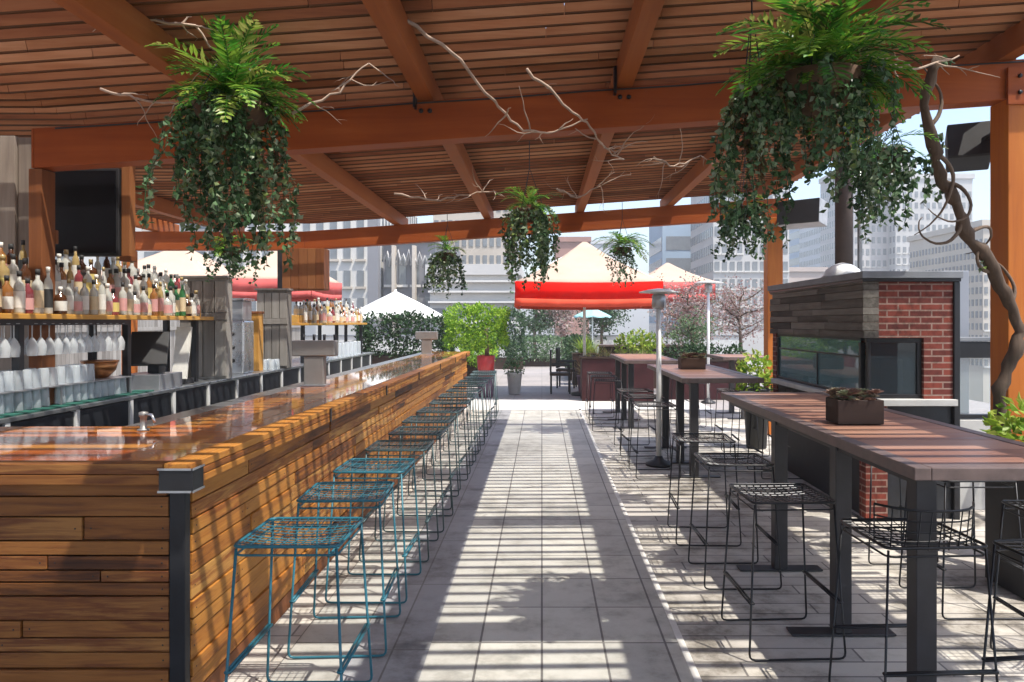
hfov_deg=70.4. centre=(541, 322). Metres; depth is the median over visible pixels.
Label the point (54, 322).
glass rack
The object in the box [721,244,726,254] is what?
window
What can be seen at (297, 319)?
bottle shelf
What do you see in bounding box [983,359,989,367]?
window
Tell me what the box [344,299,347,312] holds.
bottle
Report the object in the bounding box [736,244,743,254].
window
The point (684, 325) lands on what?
garden tree
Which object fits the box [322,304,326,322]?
bottle
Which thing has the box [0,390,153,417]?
rubber mat
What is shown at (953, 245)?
window
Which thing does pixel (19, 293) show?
bottle
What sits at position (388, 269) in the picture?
window
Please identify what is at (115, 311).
bottle
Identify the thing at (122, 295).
bottle
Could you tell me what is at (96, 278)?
bottle
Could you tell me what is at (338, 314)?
bottle
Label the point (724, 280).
window
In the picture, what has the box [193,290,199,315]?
bottle
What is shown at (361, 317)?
bottle
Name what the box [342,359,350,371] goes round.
door
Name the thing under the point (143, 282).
bottle
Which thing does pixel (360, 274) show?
window
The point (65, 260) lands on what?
bottle
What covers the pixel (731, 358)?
table
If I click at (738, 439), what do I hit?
wire stool
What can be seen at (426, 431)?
wire stool
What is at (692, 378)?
table
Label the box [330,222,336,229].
window
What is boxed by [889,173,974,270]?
grey apartment tower
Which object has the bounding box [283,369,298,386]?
door
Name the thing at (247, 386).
door
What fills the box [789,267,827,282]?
pink house
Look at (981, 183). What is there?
sky
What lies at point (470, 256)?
window
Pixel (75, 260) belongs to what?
bottle
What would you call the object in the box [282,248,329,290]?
wooden box
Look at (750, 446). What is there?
wire stool
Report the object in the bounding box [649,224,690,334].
blue glass block
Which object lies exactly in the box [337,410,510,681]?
walkway border
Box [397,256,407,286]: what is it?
window
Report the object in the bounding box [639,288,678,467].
patio heater
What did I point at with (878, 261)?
window
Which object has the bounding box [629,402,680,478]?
wire stool
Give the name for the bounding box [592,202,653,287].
hanging plant
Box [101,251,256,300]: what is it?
square umbrella
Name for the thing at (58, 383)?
glass tray
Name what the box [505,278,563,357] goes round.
garden tree
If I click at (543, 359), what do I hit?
hedge
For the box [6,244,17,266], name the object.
bottle
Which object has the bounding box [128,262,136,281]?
bottle
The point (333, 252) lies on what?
window
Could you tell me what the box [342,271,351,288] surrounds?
window
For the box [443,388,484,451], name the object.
wire stool
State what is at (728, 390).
wire stool
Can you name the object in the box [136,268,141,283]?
bottle
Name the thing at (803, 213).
loudspeaker
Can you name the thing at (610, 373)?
wire stool
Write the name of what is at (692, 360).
succulent box
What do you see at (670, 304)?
window
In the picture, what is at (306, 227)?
window
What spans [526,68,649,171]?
dry vine
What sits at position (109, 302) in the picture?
bottle
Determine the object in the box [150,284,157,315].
bottle
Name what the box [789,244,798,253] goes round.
window
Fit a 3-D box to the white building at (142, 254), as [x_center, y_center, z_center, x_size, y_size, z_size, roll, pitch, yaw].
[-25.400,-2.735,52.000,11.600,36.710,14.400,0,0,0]
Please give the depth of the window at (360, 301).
40.95 m
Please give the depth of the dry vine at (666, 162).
6.31 m
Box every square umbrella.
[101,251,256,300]
[222,251,341,301]
[514,242,662,395]
[647,263,715,343]
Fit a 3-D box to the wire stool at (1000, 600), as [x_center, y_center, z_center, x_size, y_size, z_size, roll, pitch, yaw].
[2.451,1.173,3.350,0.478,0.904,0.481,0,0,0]
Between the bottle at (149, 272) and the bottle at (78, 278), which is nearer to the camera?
the bottle at (78, 278)
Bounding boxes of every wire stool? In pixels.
[224,517,372,681]
[287,481,400,658]
[325,458,421,603]
[359,440,438,561]
[383,426,452,532]
[398,416,458,509]
[412,407,467,490]
[426,399,472,474]
[435,393,478,461]
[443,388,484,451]
[450,384,487,441]
[455,380,490,433]
[461,376,494,426]
[468,373,496,420]
[470,370,498,415]
[585,372,613,417]
[588,375,618,423]
[592,379,623,431]
[614,388,655,451]
[620,394,668,463]
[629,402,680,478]
[667,433,741,546]
[669,378,699,423]
[675,383,711,431]
[688,452,781,589]
[714,383,758,451]
[721,483,845,660]
[730,382,772,463]
[747,388,801,478]
[828,501,998,681]
[852,466,938,564]
[898,481,1023,619]
[981,538,1023,681]
[989,500,1023,650]
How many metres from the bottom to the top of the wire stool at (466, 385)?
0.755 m
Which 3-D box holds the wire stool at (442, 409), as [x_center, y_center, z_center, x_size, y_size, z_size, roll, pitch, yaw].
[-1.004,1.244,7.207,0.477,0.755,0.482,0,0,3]
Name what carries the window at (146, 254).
in the white building at (142, 254)
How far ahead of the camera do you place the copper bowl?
5.58 m
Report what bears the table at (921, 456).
on the terrace floor
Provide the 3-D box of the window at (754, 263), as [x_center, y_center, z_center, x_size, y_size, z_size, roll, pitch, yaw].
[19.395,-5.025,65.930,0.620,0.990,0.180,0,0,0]
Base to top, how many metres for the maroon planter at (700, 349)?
1.228 m
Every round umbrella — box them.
[357,289,443,351]
[573,310,611,341]
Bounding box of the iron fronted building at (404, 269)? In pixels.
[367,219,460,334]
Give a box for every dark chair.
[550,349,570,393]
[556,347,576,387]
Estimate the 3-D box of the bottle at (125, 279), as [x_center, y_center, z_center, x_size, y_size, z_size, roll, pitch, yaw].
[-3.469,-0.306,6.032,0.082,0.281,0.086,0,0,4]
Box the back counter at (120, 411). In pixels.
[0,352,374,426]
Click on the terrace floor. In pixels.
(718, 646)
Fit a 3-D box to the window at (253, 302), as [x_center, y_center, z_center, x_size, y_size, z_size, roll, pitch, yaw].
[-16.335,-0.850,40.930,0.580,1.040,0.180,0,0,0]
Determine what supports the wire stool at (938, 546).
on the terrace floor
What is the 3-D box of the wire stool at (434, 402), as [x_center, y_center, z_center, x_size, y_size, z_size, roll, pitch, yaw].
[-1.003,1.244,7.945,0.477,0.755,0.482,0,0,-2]
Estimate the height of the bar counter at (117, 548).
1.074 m
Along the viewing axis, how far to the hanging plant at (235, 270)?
6.96 m
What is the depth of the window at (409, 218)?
49.97 m
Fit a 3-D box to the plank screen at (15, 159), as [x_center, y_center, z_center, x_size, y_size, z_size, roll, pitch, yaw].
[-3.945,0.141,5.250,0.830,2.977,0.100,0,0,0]
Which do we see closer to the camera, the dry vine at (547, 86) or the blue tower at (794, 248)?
the dry vine at (547, 86)
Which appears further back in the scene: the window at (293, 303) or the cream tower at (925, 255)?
the cream tower at (925, 255)
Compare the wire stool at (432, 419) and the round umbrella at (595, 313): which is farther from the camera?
the round umbrella at (595, 313)
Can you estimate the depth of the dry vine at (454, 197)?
7.49 m
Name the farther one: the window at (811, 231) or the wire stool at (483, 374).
the window at (811, 231)
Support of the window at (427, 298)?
in the iron fronted building at (404, 269)
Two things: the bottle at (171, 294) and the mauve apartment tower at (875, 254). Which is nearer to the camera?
the bottle at (171, 294)
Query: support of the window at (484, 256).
in the cream building at (486, 251)
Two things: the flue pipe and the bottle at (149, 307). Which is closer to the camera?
the bottle at (149, 307)
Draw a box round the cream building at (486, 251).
[433,210,520,263]
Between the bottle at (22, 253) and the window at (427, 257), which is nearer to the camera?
the bottle at (22, 253)
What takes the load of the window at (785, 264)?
in the grey apartment block at (704, 240)
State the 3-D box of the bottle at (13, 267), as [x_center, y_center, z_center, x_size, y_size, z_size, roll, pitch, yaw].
[-3.484,-0.309,4.781,0.065,0.286,0.069,0,0,15]
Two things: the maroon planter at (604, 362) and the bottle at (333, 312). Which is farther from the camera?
the maroon planter at (604, 362)
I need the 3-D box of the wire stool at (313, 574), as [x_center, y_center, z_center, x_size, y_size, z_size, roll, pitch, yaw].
[-1.000,1.244,3.741,0.477,0.755,0.482,0,0,-3]
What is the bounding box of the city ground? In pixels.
[525,330,648,334]
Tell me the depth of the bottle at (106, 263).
5.95 m
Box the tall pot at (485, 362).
[477,355,494,397]
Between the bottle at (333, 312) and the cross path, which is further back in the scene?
the cross path
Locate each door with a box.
[11,412,73,426]
[80,401,127,426]
[133,393,170,423]
[176,386,206,412]
[210,381,234,404]
[239,376,259,397]
[263,372,280,391]
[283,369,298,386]
[301,367,303,381]
[330,361,339,374]
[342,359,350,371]
[353,357,360,368]
[362,355,369,366]
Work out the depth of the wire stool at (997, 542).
2.90 m
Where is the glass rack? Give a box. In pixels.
[0,319,130,324]
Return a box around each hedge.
[351,309,457,363]
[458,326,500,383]
[492,308,528,368]
[506,334,572,365]
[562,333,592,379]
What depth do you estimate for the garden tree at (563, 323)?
30.11 m
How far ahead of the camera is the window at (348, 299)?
40.95 m
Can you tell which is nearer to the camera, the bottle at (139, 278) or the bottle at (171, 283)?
the bottle at (139, 278)
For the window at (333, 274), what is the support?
in the white apartment house at (348, 268)
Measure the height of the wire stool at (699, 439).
0.755 m
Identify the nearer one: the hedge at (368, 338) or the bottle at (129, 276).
the bottle at (129, 276)
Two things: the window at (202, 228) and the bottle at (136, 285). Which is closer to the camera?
the bottle at (136, 285)
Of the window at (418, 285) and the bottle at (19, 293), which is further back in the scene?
the window at (418, 285)
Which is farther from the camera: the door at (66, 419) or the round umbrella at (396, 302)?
the round umbrella at (396, 302)
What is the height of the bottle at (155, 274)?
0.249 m
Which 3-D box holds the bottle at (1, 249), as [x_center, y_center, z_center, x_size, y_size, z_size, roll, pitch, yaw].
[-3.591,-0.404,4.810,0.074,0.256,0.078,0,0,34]
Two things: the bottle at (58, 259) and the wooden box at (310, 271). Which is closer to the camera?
the bottle at (58, 259)
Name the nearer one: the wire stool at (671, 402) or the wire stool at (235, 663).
the wire stool at (235, 663)
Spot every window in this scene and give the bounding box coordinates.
[99,257,119,269]
[144,252,158,257]
[189,224,205,230]
[248,251,256,261]
[251,301,255,310]
[292,302,295,314]
[303,224,309,230]
[317,223,323,229]
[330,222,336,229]
[330,249,338,261]
[330,271,336,279]
[341,248,351,261]
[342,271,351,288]
[344,221,350,228]
[344,298,350,308]
[355,247,365,261]
[355,271,365,288]
[357,220,363,227]
[357,298,363,309]
[384,256,391,286]
[388,216,416,225]
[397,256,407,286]
[410,256,420,286]
[422,256,431,286]
[424,296,429,326]
[432,308,444,323]
[434,210,520,251]
[462,255,465,263]
[469,255,472,263]
[476,255,479,263]
[483,255,486,263]
[490,255,493,263]
[497,255,500,263]
[502,308,515,323]
[649,237,661,257]
[649,258,661,272]
[649,309,661,315]
[649,323,661,334]
[666,236,690,249]
[666,258,690,271]
[669,302,686,314]
[669,323,688,334]
[691,191,787,261]
[714,244,720,254]
[714,262,720,271]
[715,279,720,289]
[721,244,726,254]
[721,262,728,271]
[721,279,726,289]
[729,262,735,271]
[730,279,735,289]
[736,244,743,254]
[736,262,743,271]
[744,262,750,271]
[744,279,750,289]
[752,262,758,271]
[753,279,758,289]
[759,262,763,271]
[759,297,763,307]
[777,334,864,396]
[783,262,788,271]
[789,231,798,240]
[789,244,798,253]
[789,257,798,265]
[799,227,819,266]
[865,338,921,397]
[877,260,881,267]
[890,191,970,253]
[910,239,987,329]
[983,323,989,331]
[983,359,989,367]
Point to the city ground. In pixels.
(619, 331)
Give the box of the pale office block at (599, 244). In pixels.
[589,240,617,334]
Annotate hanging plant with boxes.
[135,12,318,272]
[203,210,260,286]
[422,214,467,298]
[495,141,563,289]
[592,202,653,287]
[705,0,799,248]
[710,132,776,261]
[713,0,950,197]
[818,26,939,243]
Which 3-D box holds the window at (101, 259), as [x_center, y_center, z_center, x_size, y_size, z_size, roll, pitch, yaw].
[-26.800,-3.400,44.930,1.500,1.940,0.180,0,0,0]
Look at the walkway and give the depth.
4.50 m
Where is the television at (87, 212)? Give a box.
[54,169,120,256]
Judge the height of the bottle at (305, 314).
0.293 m
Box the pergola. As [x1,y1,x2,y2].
[0,0,1023,441]
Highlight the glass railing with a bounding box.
[960,271,989,509]
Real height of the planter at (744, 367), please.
1.304 m
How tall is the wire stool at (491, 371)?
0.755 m
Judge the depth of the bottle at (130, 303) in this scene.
5.90 m
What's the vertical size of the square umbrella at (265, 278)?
3.126 m
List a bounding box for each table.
[603,354,677,427]
[644,364,763,477]
[707,354,763,418]
[721,392,1023,681]
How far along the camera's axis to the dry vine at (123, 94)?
4.20 m
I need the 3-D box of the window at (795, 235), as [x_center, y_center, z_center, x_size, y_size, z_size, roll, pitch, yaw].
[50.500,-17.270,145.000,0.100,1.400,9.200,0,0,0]
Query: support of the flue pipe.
on the brick kiosk
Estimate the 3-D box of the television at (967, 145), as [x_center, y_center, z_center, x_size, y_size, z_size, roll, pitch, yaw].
[3.181,-1.301,5.329,0.360,0.334,0.414,0,0,25]
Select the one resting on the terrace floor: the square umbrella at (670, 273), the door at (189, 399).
the square umbrella at (670, 273)
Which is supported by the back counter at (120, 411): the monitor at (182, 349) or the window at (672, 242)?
the monitor at (182, 349)
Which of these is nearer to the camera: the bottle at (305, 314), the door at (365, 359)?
the bottle at (305, 314)
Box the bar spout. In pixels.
[137,411,155,430]
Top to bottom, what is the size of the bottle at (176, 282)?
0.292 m
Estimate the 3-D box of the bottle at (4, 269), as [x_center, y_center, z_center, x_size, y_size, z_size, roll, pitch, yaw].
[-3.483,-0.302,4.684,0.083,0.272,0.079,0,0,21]
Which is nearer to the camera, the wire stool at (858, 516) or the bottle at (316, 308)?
the wire stool at (858, 516)
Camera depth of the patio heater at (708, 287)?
14.57 m
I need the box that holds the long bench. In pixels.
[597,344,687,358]
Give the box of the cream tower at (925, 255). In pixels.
[907,219,989,402]
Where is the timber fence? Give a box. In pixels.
[55,320,300,393]
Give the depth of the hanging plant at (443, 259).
10.11 m
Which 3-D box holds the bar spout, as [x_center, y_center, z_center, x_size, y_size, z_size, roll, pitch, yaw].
[-2.029,0.510,3.742,0.123,0.100,0.058,0,0,15]
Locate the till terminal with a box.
[119,332,181,389]
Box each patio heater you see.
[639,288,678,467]
[693,281,723,403]
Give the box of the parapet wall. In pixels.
[305,335,738,357]
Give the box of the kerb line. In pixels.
[579,410,701,681]
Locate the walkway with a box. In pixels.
[418,410,693,681]
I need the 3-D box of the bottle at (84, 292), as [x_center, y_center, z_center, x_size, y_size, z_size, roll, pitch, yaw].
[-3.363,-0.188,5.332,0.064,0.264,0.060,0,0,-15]
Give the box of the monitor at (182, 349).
[172,327,193,383]
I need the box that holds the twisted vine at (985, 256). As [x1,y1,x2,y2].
[914,54,1023,436]
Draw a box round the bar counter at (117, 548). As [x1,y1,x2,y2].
[0,351,469,681]
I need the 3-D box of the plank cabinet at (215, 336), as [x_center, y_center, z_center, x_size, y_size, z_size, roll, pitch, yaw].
[-3.460,0.052,7.465,0.520,1.055,0.170,0,0,0]
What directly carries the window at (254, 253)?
in the white apartment house at (348, 268)
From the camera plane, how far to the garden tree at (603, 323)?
31.48 m
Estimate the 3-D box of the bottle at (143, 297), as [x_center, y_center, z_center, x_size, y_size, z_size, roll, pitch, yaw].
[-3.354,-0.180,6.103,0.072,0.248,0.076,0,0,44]
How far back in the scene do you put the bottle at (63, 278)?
5.25 m
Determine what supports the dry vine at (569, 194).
hanging from the pergola
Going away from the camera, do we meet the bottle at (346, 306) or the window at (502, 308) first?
the bottle at (346, 306)
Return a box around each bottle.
[0,242,6,264]
[0,254,9,285]
[0,280,1,312]
[2,275,13,312]
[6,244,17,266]
[8,254,18,287]
[13,271,25,313]
[18,240,26,270]
[20,258,31,286]
[25,278,33,313]
[31,269,43,313]
[43,267,52,313]
[54,286,66,313]
[55,259,60,294]
[57,254,64,271]
[59,262,66,293]
[61,249,72,273]
[64,278,73,313]
[66,262,73,291]
[72,246,79,276]
[74,265,82,294]
[74,287,82,314]
[79,255,85,277]
[80,279,88,314]
[83,266,92,291]
[89,259,97,279]
[89,279,98,314]
[94,257,100,281]
[94,274,100,289]
[98,276,105,314]
[100,267,106,285]
[103,257,110,277]
[105,283,112,314]
[107,269,114,291]
[110,257,118,277]
[111,288,118,314]
[113,269,121,296]
[115,257,121,278]
[118,282,126,314]
[121,268,129,292]
[127,268,132,292]
[127,284,133,314]
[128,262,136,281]
[133,275,139,298]
[133,291,140,314]
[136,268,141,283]
[139,286,147,315]
[140,265,147,281]
[140,274,147,293]
[145,291,151,315]
[146,264,152,283]
[147,273,151,298]
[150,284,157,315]
[152,266,158,283]
[154,279,158,292]
[157,282,163,315]
[158,272,164,298]
[162,269,169,288]
[164,292,172,315]
[167,274,174,292]
[168,286,175,315]
[173,285,179,315]
[174,274,180,293]
[179,281,185,315]
[184,279,189,299]
[186,295,191,315]
[188,293,196,315]
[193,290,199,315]
[294,301,298,314]
[299,302,302,314]
[304,302,306,322]
[308,301,311,322]
[312,304,316,322]
[315,301,318,322]
[319,306,322,322]
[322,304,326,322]
[325,297,329,313]
[327,309,332,322]
[331,307,334,322]
[335,304,337,322]
[337,306,339,322]
[340,311,343,322]
[342,310,345,322]
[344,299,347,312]
[347,308,350,322]
[351,311,353,322]
[353,311,356,322]
[360,307,362,322]
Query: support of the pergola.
on the terrace floor
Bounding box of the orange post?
[252,311,263,370]
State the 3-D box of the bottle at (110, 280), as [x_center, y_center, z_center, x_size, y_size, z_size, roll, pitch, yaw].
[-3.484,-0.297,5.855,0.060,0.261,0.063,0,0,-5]
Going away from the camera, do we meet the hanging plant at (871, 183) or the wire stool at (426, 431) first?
the hanging plant at (871, 183)
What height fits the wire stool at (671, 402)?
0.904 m
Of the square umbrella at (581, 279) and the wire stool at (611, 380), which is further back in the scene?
the square umbrella at (581, 279)
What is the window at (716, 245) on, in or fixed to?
in the grey apartment block at (704, 240)
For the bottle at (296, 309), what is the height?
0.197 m
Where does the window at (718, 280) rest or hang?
in the grey apartment block at (704, 240)
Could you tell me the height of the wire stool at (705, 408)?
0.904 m
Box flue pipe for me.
[832,151,861,270]
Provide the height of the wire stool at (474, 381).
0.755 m
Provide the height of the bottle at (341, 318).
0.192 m
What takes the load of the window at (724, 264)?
in the grey apartment block at (704, 240)
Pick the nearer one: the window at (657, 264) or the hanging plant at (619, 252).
the hanging plant at (619, 252)
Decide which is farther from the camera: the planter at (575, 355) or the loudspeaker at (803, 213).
the planter at (575, 355)
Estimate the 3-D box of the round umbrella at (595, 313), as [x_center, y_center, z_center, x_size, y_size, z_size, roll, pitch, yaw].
[1.950,0.503,28.000,1.386,2.247,1.386,0,0,22]
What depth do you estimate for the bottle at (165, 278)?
6.91 m
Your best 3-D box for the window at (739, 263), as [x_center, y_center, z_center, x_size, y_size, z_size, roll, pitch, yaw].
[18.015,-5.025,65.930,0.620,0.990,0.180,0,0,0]
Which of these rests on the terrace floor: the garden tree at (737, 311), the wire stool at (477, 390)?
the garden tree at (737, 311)
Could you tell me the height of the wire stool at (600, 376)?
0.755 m
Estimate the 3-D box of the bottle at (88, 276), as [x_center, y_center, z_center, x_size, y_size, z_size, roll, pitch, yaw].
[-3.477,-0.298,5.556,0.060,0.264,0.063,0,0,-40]
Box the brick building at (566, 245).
[554,237,590,334]
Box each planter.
[503,354,525,394]
[571,334,601,384]
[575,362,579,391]
[579,344,653,400]
[613,327,665,387]
[661,341,746,399]
[735,348,772,448]
[980,393,1023,598]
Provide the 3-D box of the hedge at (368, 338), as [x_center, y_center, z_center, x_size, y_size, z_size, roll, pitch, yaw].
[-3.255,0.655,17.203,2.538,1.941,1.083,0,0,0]
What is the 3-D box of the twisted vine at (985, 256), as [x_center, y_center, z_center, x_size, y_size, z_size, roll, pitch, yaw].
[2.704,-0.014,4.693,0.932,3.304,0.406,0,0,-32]
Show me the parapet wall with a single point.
(610, 339)
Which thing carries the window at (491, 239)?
in the cream building at (486, 251)
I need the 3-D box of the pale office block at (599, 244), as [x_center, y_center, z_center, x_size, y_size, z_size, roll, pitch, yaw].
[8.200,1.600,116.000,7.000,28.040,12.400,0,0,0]
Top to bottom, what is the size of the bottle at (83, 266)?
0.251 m
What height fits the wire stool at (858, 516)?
0.904 m
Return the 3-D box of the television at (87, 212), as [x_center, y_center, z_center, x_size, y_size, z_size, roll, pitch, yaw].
[-3.678,-0.925,5.870,0.585,0.790,0.160,0,0,0]
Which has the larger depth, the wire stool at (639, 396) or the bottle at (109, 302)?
the wire stool at (639, 396)
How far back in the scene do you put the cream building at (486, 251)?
62.00 m
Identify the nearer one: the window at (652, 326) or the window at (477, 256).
the window at (477, 256)
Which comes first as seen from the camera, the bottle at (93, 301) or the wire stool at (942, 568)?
the wire stool at (942, 568)
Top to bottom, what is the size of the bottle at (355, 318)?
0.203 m
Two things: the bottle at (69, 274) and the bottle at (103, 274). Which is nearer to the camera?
the bottle at (69, 274)
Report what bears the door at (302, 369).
in the back counter at (120, 411)
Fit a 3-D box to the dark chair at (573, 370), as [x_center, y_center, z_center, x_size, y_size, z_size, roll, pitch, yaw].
[0.620,1.125,18.000,0.480,0.990,0.540,0,0,10]
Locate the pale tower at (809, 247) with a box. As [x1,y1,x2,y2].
[799,227,819,266]
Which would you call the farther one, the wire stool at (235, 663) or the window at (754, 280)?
the window at (754, 280)
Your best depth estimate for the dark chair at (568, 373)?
16.36 m
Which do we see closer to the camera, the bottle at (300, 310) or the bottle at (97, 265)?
the bottle at (97, 265)
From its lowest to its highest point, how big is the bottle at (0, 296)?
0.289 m
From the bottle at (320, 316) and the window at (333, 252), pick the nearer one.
the bottle at (320, 316)
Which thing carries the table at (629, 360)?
on the terrace floor
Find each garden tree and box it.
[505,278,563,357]
[537,309,577,352]
[568,309,635,343]
[647,268,738,344]
[662,303,722,355]
[698,272,763,352]
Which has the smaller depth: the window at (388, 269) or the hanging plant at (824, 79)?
the hanging plant at (824, 79)
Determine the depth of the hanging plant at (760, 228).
5.94 m
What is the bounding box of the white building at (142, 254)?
[55,224,205,269]
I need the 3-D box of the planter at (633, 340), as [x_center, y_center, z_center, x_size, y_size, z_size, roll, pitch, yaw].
[2.454,0.868,18.210,1.312,1.514,0.940,0,0,0]
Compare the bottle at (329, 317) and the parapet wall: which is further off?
the parapet wall
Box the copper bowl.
[80,360,118,377]
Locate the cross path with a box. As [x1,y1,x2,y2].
[464,399,713,409]
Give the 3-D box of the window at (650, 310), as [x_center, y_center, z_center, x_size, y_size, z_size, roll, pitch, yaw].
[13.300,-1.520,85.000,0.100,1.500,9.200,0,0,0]
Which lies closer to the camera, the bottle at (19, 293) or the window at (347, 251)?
the bottle at (19, 293)
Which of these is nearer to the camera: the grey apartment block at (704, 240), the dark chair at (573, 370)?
the dark chair at (573, 370)
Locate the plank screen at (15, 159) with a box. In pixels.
[0,136,57,402]
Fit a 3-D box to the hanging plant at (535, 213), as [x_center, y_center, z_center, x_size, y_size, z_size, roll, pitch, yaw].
[-0.115,-1.022,7.024,0.669,1.462,0.721,0,0,0]
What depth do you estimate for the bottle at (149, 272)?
6.62 m
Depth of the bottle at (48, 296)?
4.93 m
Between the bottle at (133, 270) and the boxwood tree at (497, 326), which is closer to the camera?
the bottle at (133, 270)
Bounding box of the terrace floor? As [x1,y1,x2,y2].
[228,358,1023,681]
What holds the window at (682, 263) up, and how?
in the blue glass block at (672, 244)
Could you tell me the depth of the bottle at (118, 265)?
6.15 m
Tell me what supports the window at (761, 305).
in the grey apartment block at (704, 240)
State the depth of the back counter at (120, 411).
6.28 m
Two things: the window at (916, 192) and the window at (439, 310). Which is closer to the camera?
the window at (439, 310)
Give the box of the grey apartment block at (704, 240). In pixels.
[691,186,788,354]
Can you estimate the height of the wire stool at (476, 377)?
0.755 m
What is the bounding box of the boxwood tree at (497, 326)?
[441,301,510,355]
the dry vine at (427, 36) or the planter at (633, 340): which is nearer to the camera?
the dry vine at (427, 36)
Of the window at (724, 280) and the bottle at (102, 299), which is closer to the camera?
the bottle at (102, 299)
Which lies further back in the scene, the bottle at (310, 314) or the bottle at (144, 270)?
the bottle at (310, 314)
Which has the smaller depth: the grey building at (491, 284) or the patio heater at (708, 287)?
the patio heater at (708, 287)
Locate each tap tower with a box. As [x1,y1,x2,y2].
[292,334,337,385]
[415,328,437,354]
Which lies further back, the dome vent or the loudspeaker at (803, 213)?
the loudspeaker at (803, 213)
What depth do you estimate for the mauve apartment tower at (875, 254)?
100.00 m
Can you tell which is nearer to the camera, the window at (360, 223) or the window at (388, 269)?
the window at (388, 269)
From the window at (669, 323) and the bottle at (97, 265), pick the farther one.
the window at (669, 323)
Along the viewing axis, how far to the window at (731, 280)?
65.95 m
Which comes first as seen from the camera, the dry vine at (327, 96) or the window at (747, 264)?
the dry vine at (327, 96)
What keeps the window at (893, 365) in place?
in the brick kiosk
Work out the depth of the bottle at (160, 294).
6.38 m
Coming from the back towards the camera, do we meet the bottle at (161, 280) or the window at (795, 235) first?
the window at (795, 235)
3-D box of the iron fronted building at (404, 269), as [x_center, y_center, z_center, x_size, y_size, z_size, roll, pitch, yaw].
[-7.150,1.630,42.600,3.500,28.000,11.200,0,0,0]
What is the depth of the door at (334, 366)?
11.40 m
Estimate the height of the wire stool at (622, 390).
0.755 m
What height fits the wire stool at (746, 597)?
0.755 m
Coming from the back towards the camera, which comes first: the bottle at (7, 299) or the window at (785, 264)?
the window at (785, 264)
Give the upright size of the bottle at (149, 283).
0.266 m
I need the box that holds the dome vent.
[821,263,859,277]
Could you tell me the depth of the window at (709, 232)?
68.10 m
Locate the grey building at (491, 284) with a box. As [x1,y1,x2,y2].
[425,264,523,334]
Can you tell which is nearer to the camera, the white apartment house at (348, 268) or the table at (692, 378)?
the table at (692, 378)
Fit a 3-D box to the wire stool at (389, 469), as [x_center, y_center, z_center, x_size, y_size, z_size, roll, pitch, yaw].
[-1.011,1.244,4.416,0.477,0.755,0.482,0,0,0]
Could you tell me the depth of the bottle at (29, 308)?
4.74 m
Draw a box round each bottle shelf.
[0,306,213,410]
[292,315,366,362]
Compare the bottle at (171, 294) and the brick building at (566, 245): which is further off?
the brick building at (566, 245)
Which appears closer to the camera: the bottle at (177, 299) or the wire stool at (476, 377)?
the bottle at (177, 299)
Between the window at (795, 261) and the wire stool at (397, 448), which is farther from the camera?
the window at (795, 261)
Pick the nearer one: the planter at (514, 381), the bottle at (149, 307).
the bottle at (149, 307)
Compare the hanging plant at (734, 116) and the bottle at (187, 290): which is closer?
the hanging plant at (734, 116)
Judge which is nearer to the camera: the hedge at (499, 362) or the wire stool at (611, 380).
the wire stool at (611, 380)
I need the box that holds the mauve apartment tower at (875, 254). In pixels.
[819,162,917,270]
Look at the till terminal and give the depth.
6.30 m
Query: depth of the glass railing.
6.31 m
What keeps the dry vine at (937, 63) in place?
hanging from the pergola
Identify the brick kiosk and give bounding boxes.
[767,271,962,519]
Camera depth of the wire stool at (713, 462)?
4.60 m
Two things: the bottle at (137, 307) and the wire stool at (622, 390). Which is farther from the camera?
the wire stool at (622, 390)
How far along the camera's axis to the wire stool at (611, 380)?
10.81 m
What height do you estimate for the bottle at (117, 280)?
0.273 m
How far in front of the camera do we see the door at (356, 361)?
12.75 m
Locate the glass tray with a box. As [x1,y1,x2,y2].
[0,376,131,404]
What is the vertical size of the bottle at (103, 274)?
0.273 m
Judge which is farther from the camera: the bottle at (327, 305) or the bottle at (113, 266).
the bottle at (327, 305)
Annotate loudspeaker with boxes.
[777,198,827,229]
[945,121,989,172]
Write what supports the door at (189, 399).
in the back counter at (120, 411)
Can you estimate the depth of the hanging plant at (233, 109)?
3.89 m
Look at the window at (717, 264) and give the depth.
65.95 m
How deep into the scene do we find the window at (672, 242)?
79.94 m
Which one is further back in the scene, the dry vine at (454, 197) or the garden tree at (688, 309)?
the garden tree at (688, 309)
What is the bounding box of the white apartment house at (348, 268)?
[206,216,416,334]
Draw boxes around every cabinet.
[179,276,233,378]
[232,298,254,373]
[254,288,292,367]
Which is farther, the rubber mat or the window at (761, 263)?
the window at (761, 263)
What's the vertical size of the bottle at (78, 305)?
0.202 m
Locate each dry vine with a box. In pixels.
[93,16,227,82]
[100,87,178,136]
[291,63,398,123]
[394,166,502,202]
[408,20,587,141]
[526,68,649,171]
[545,172,630,212]
[639,130,719,199]
[861,34,999,91]
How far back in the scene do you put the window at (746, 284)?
65.95 m
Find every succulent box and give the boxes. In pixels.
[678,352,706,368]
[823,387,883,423]
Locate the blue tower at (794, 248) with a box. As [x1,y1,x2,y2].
[789,229,798,266]
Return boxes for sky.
[417,3,1023,329]

